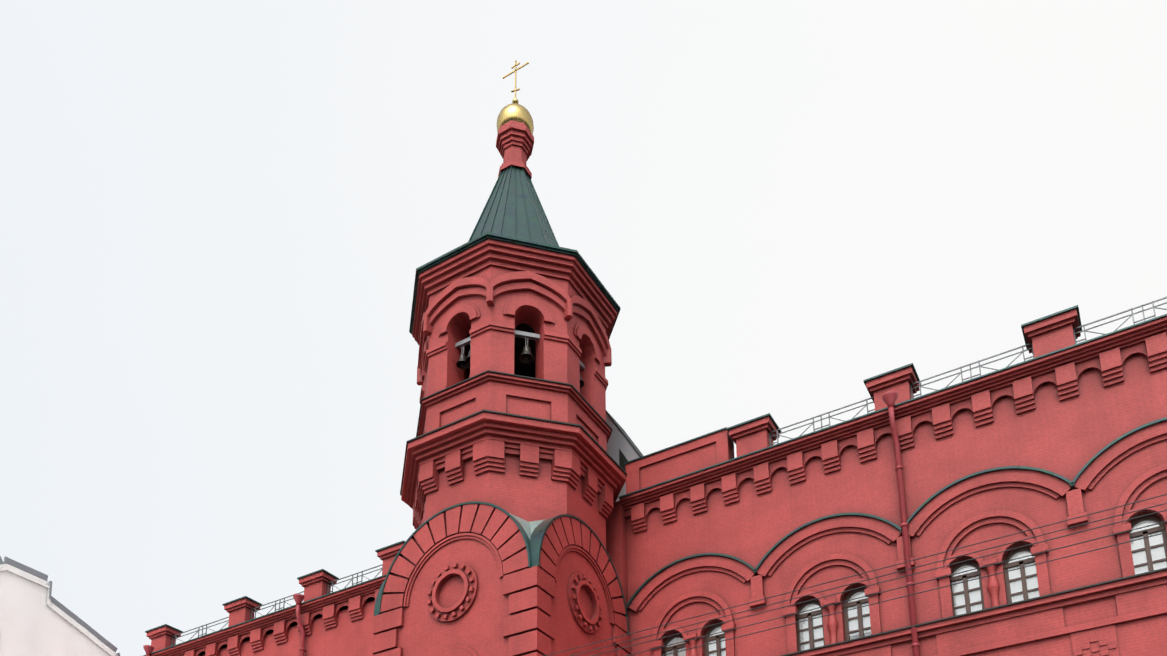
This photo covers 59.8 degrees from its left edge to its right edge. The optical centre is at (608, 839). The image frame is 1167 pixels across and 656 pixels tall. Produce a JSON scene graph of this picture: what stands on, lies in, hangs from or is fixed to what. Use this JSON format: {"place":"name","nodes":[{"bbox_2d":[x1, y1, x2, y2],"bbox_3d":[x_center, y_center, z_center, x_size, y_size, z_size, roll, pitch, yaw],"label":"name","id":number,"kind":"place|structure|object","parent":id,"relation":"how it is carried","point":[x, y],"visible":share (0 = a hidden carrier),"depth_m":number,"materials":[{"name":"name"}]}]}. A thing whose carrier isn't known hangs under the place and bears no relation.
{"place":"outdoors","nodes":[
{"label":"outdoors","id":0,"kind":"place"},
{"bbox_2d":[0,0,1166,655],"label":"sky","id":1,"kind":"structure","parent":0,"point":[218,218],"materials":[{"name":"white"}]},
{"bbox_2d":[545,494,1166,655],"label":"overhead wires","id":2,"kind":"object","parent":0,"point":[894,579],"visible":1,"depth_m":15.92,"materials":[{"name":"grey metal"}]},
{"bbox_2d":[850,631,870,639],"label":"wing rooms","id":3,"kind":"object","parent":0,"point":[853,636],"depth_m":25.83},
{"label":"ground","id":4,"kind":"structure","parent":0,"visible":0},
{"bbox_2d":[0,564,116,655],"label":"building wall","id":5,"kind":"structure","parent":4,"relation":"on","point":[34,621],"depth_m":36.57,"materials":[{"name":"white paint"}]},
{"bbox_2d":[0,556,119,655],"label":"roof edge","id":6,"kind":"object","parent":5,"relation":"on","point":[54,601],"visible":0.38,"depth_m":37.55,"materials":[{"name":"grey metal"}]},
{"bbox_2d":[146,543,403,655],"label":"brick wing","id":7,"kind":"object","parent":4,"relation":"on","point":[340,623],"visible":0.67,"depth_m":35.94,"materials":[{"name":"red brick"}]},
{"bbox_2d":[143,540,405,655],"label":"flashing","id":8,"kind":"object","parent":7,"relation":"attached to","point":[334,576],"visible":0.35,"depth_m":36.40,"materials":[{"name":"metal"}]},
{"bbox_2d":[171,564,382,645],"bbox_3d":[-10.670,-8.590,36.422,15.268,0.950,0.028,-8,-16,29],"label":"wing railing","id":9,"kind":"object","parent":7,"relation":"on","point":[284,601],"visible":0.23,"depth_m":37.30,"materials":[{"name":"grey metal"}]},
{"bbox_2d":[372,120,631,655],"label":"tower","id":10,"kind":"structure","parent":4,"relation":"on","point":[461,581],"depth_m":27.07,"materials":[{"name":"red brick"}]},
{"bbox_2d":[464,323,535,377],"bbox_3d":[-2.845,-13.376,30.041,3.800,3.418,3.800,-8,-16,29],"label":"belfry interior","id":11,"kind":"object","parent":10,"relation":"attached to","point":[523,369],"depth_m":30.97,"materials":[{"name":"black"}]},
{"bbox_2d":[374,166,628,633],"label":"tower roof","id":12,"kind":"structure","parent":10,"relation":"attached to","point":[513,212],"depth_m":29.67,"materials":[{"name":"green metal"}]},
{"bbox_2d":[400,370,626,494],"bbox_3d":[-2.809,-10.975,29.460,6.180,1.520,6.180,-8,-16,29],"label":"flashing","id":13,"kind":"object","parent":10,"relation":"attached to","point":[526,417],"visible":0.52,"depth_m":27.13,"materials":[{"name":"metal"}]},
{"bbox_2d":[497,98,533,134],"bbox_3d":[-2.991,-23.031,32.378,1.180,1.450,1.180,-8,-16,29],"label":"dome","id":14,"kind":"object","parent":10,"relation":"on","point":[514,110],"visible":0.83,"depth_m":31.82,"materials":[{"name":"gold metal"}]},
{"bbox_2d":[502,60,528,97],"bbox_3d":[-3.012,-24.408,32.711,1.030,1.785,0.060,-8,-16,29],"label":"cross","id":15,"kind":"object","parent":14,"relation":"on","point":[515,70],"visible":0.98,"depth_m":32.78,"materials":[{"name":"gold metal"}]},
{"bbox_2d":[455,330,584,369],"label":"bell beams","id":16,"kind":"structure","parent":10,"relation":"attached to","point":[518,334],"depth_m":28.04,"materials":[{"name":"silver metal"}]},
{"bbox_2d":[456,345,584,387],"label":"bells","id":17,"kind":"object","parent":16,"relation":"hanging from","point":[525,357],"visible":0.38,"depth_m":27.96,"materials":[{"name":"grey metal"}]},
{"bbox_2d":[509,513,545,538],"bbox_3d":[-3.698,-7.269,26.855,5.220,1.952,1.394,-8,-16,29],"label":"roof flashing","id":18,"kind":"object","parent":10,"relation":"attached to","point":[529,527],"visible":0.06,"depth_m":25.71,"materials":[{"name":"grey metal"}]},
{"bbox_2d":[606,410,642,501],"bbox_3d":[0.480,-11.500,31.554,1.835,3.989,1.340,-8,-16,29],"label":"roof","id":19,"kind":"object","parent":10,"relation":"attached to","point":[617,441],"depth_m":31.01,"materials":[{"name":"grey metal"}]},
{"bbox_2d":[619,309,1166,655],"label":"brick wing","id":20,"kind":"object","parent":4,"relation":"on","point":[1069,414],"visible":0.88,"depth_m":24.87,"materials":[{"name":"red brick"}]},
{"bbox_2d":[143,391,919,655],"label":"downpipes","id":21,"kind":"object","parent":20,"relation":"attached to","point":[889,398],"visible":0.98,"depth_m":25.37,"materials":[{"name":"metal"}]},
{"bbox_2d":[619,305,1166,609],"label":"flashing","id":22,"kind":"object","parent":20,"relation":"attached to","point":[1082,470],"visible":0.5,"depth_m":25.59,"materials":[{"name":"metal"}]},
{"bbox_2d":[662,515,1166,655],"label":"wing window frames","id":23,"kind":"structure","parent":20,"relation":"in","point":[966,591],"depth_m":24.43,"materials":[{"name":"wood"}]},
{"bbox_2d":[666,520,1165,655],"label":"window glass","id":24,"kind":"object","parent":23,"relation":"in","point":[973,596],"visible":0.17,"depth_m":24.38,"materials":[{"name":"grey glass"}]},
{"bbox_2d":[666,521,1166,655],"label":"windows","id":25,"kind":"structure","parent":20,"relation":"attached to","point":[1135,555],"depth_m":24.39,"materials":[{"name":"white glass"}]},
{"bbox_2d":[769,297,1166,445],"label":"wing railing","id":26,"kind":"object","parent":20,"relation":"on","point":[979,366],"visible":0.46,"depth_m":25.52,"materials":[{"name":"grey metal"}]},
{"bbox_2d":[781,568,1166,655],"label":"ledge flashing","id":27,"kind":"object","parent":20,"relation":"attached to","point":[1014,603],"depth_m":23.64,"materials":[{"name":"grey"}]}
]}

